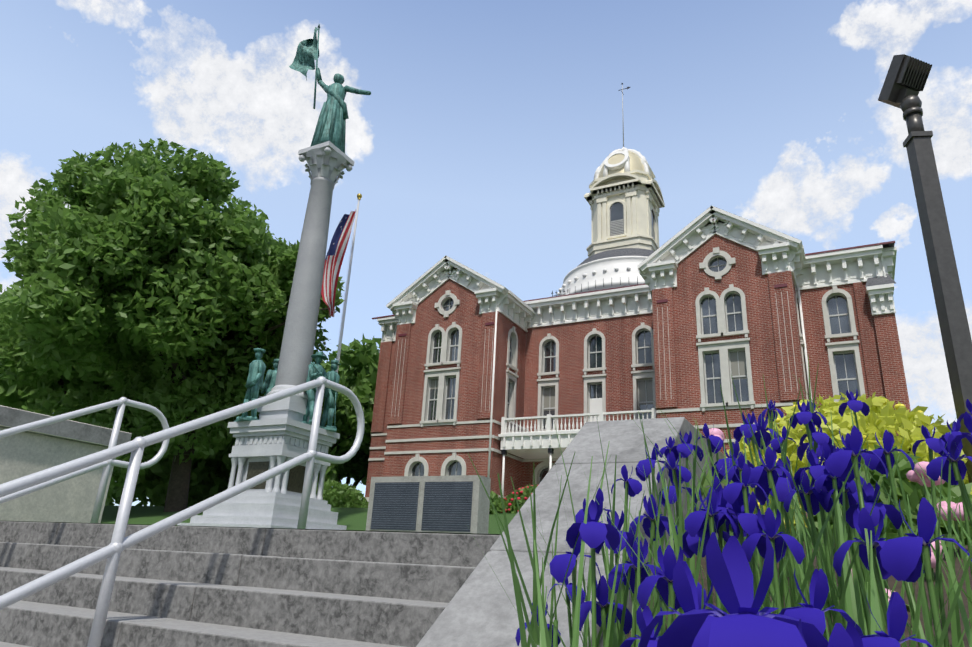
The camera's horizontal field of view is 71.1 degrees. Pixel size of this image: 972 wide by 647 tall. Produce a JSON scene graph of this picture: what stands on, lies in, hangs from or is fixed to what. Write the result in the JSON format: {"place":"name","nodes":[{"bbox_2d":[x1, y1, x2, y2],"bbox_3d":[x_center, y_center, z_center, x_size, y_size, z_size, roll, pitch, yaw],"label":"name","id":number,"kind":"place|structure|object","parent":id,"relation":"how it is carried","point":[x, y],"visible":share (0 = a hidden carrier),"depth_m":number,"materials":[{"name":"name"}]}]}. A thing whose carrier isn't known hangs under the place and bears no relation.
{"place":"outdoors","nodes":[
{"label":"outdoors","id":0,"kind":"place"},
{"bbox_2d":[0,0,971,505],"label":"sky","id":1,"kind":"structure","parent":0,"point":[482,133],"materials":[{"name":"blue"}]},
{"bbox_2d":[19,506,971,646],"bbox_3d":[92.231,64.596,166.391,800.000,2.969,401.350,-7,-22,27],"label":"lawn terrain","id":2,"kind":"structure","parent":0,"point":[353,519],"depth_m":4.04,"materials":[{"name":"plant"}]},
{"bbox_2d":[0,405,131,522],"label":"wall","id":3,"kind":"structure","parent":2,"relation":"on","point":[29,452],"depth_m":6.59,"materials":[{"name":"concrete"}]},
{"bbox_2d":[0,282,175,432],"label":"tree","id":4,"kind":"object","parent":2,"relation":"on","point":[98,382],"visible":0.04,"depth_m":39.16,"materials":[{"name":"green plant"}]},
{"bbox_2d":[0,138,344,511],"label":"tree","id":5,"kind":"object","parent":2,"relation":"on","point":[136,263],"visible":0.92,"depth_m":28.75,"materials":[{"name":"green plant"}]},
{"bbox_2d":[99,369,339,505],"bbox_3d":[-16.204,7.905,41.745,14.668,10.568,14.009,3,-20,-1],"label":"tree","id":6,"kind":"object","parent":2,"relation":"on","point":[210,476],"visible":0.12,"depth_m":36.75,"materials":[{"name":"green plant"}]},
{"bbox_2d":[0,521,499,646],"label":"stairs","id":7,"kind":"structure","parent":2,"relation":"on","point":[187,586],"depth_m":3.37,"materials":[{"name":"stone"}]},
{"bbox_2d":[0,397,169,523],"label":"handrail","id":8,"kind":"object","parent":7,"relation":"on","point":[121,403],"visible":0.88,"depth_m":5.06,"materials":[{"name":"metal"}]},
{"bbox_2d":[0,376,364,646],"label":"handrail","id":9,"kind":"object","parent":7,"relation":"on","point":[119,543],"visible":1,"depth_m":3.19,"materials":[{"name":"metal"}]},
{"bbox_2d":[177,141,353,529],"bbox_3d":[-5.707,0.094,20.974,3.400,12.567,3.400,-7,-22,27],"label":"soldiers monument","id":10,"kind":"object","parent":2,"relation":"on","point":[278,432],"visible":0.83,"depth_m":19.45,"materials":[{"name":"stone"}]},
{"bbox_2d":[234,24,370,431],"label":"monument statues","id":11,"kind":"object","parent":10,"relation":"on","point":[331,123],"visible":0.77,"depth_m":22.73,"materials":[{"name":"teal metal"}]},
{"bbox_2d":[322,193,361,495],"bbox_3d":[-5.133,0.826,23.880,0.320,12.307,0.320,-7,-22,27],"label":"flagpole","id":12,"kind":"object","parent":2,"relation":"on","point":[359,196],"visible":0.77,"depth_m":24.55,"materials":[{"name":"aluminium"},{"name":"gold"}]},
{"bbox_2d":[321,210,355,316],"bbox_3d":[-5.615,-2.249,25.323,1.286,4.300,0.279,-7,-22,27],"label":"flag","id":13,"kind":"object","parent":12,"relation":"attached to","point":[336,251],"visible":1,"depth_m":25.41,"materials":[{"name":"fabric"}]},
{"bbox_2d":[316,479,368,507],"bbox_3d":[-6.877,7.646,30.044,4.168,1.597,2.581,-7,-22,27],"label":"shrub","id":14,"kind":"object","parent":2,"relation":"on","point":[339,495],"visible":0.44,"depth_m":29.24,"materials":[{"name":"green plant"}]},
{"bbox_2d":[312,334,381,452],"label":"tree","id":15,"kind":"object","parent":2,"relation":"on","point":[358,370],"visible":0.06,"depth_m":44.88,"materials":[{"name":"green plant"}]},
{"bbox_2d":[329,433,370,486],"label":"tree","id":16,"kind":"object","parent":2,"relation":"on","point":[355,467],"visible":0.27,"depth_m":50.41,"materials":[{"name":"green plant"}]},
{"bbox_2d":[366,475,490,533],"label":"memorial slab","id":17,"kind":"structure","parent":2,"relation":"on","point":[451,504],"depth_m":12.12,"materials":[{"name":"stone"}]},
{"bbox_2d":[489,490,508,514],"bbox_3d":[-1.040,6.283,24.256,4.059,1.238,2.221,-7,-22,27],"label":"hedge","id":18,"kind":"object","parent":2,"relation":"on","point":[496,500],"visible":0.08,"depth_m":23.30,"materials":[{"name":"green plant"}]},
{"bbox_2d":[500,484,537,513],"bbox_3d":[1.843,6.117,23.454,3.121,1.146,1.964,-7,-22,27],"label":"rose bush","id":19,"kind":"object","parent":2,"relation":"on","point":[522,495],"visible":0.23,"depth_m":23.24,"materials":[{"name":"green plant"}]},
{"bbox_2d":[416,417,726,646],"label":"cheek wall","id":20,"kind":"structure","parent":2,"relation":"on","point":[479,610],"depth_m":2.27,"materials":[{"name":"concrete"}]},
{"bbox_2d":[365,205,910,501],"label":"courthouse","id":21,"kind":"structure","parent":2,"relation":"on","point":[491,378],"depth_m":28.86,"materials":[{"name":"brick"}]},
{"bbox_2d":[557,83,664,295],"bbox_3d":[8.082,-7.340,39.664,8.030,16.310,8.030,-7,-22,27],"label":"cupola","id":22,"kind":"object","parent":21,"relation":"attached to","point":[624,198],"visible":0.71,"depth_m":37.49,"materials":[{"name":"beige paint"}]},
{"bbox_2d":[467,357,971,646],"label":"iris bed","id":23,"kind":"object","parent":2,"relation":"on","point":[738,582],"visible":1,"depth_m":1.07,"materials":[{"name":"blue plant"}]},
{"bbox_2d":[725,392,971,535],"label":"gold shrub","id":24,"kind":"object","parent":2,"relation":"on","point":[881,417],"visible":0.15,"depth_m":3.58,"materials":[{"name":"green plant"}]},
{"bbox_2d":[794,443,971,544],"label":"peony bush","id":25,"kind":"object","parent":2,"relation":"on","point":[914,491],"visible":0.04,"depth_m":2.85,"materials":[{"name":"green plant"}]},
{"bbox_2d":[878,54,971,482],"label":"floodlight pole","id":26,"kind":"object","parent":2,"relation":"on","point":[906,78],"visible":0.96,"depth_m":3.63,"materials":[{"name":"metal"}]}
]}

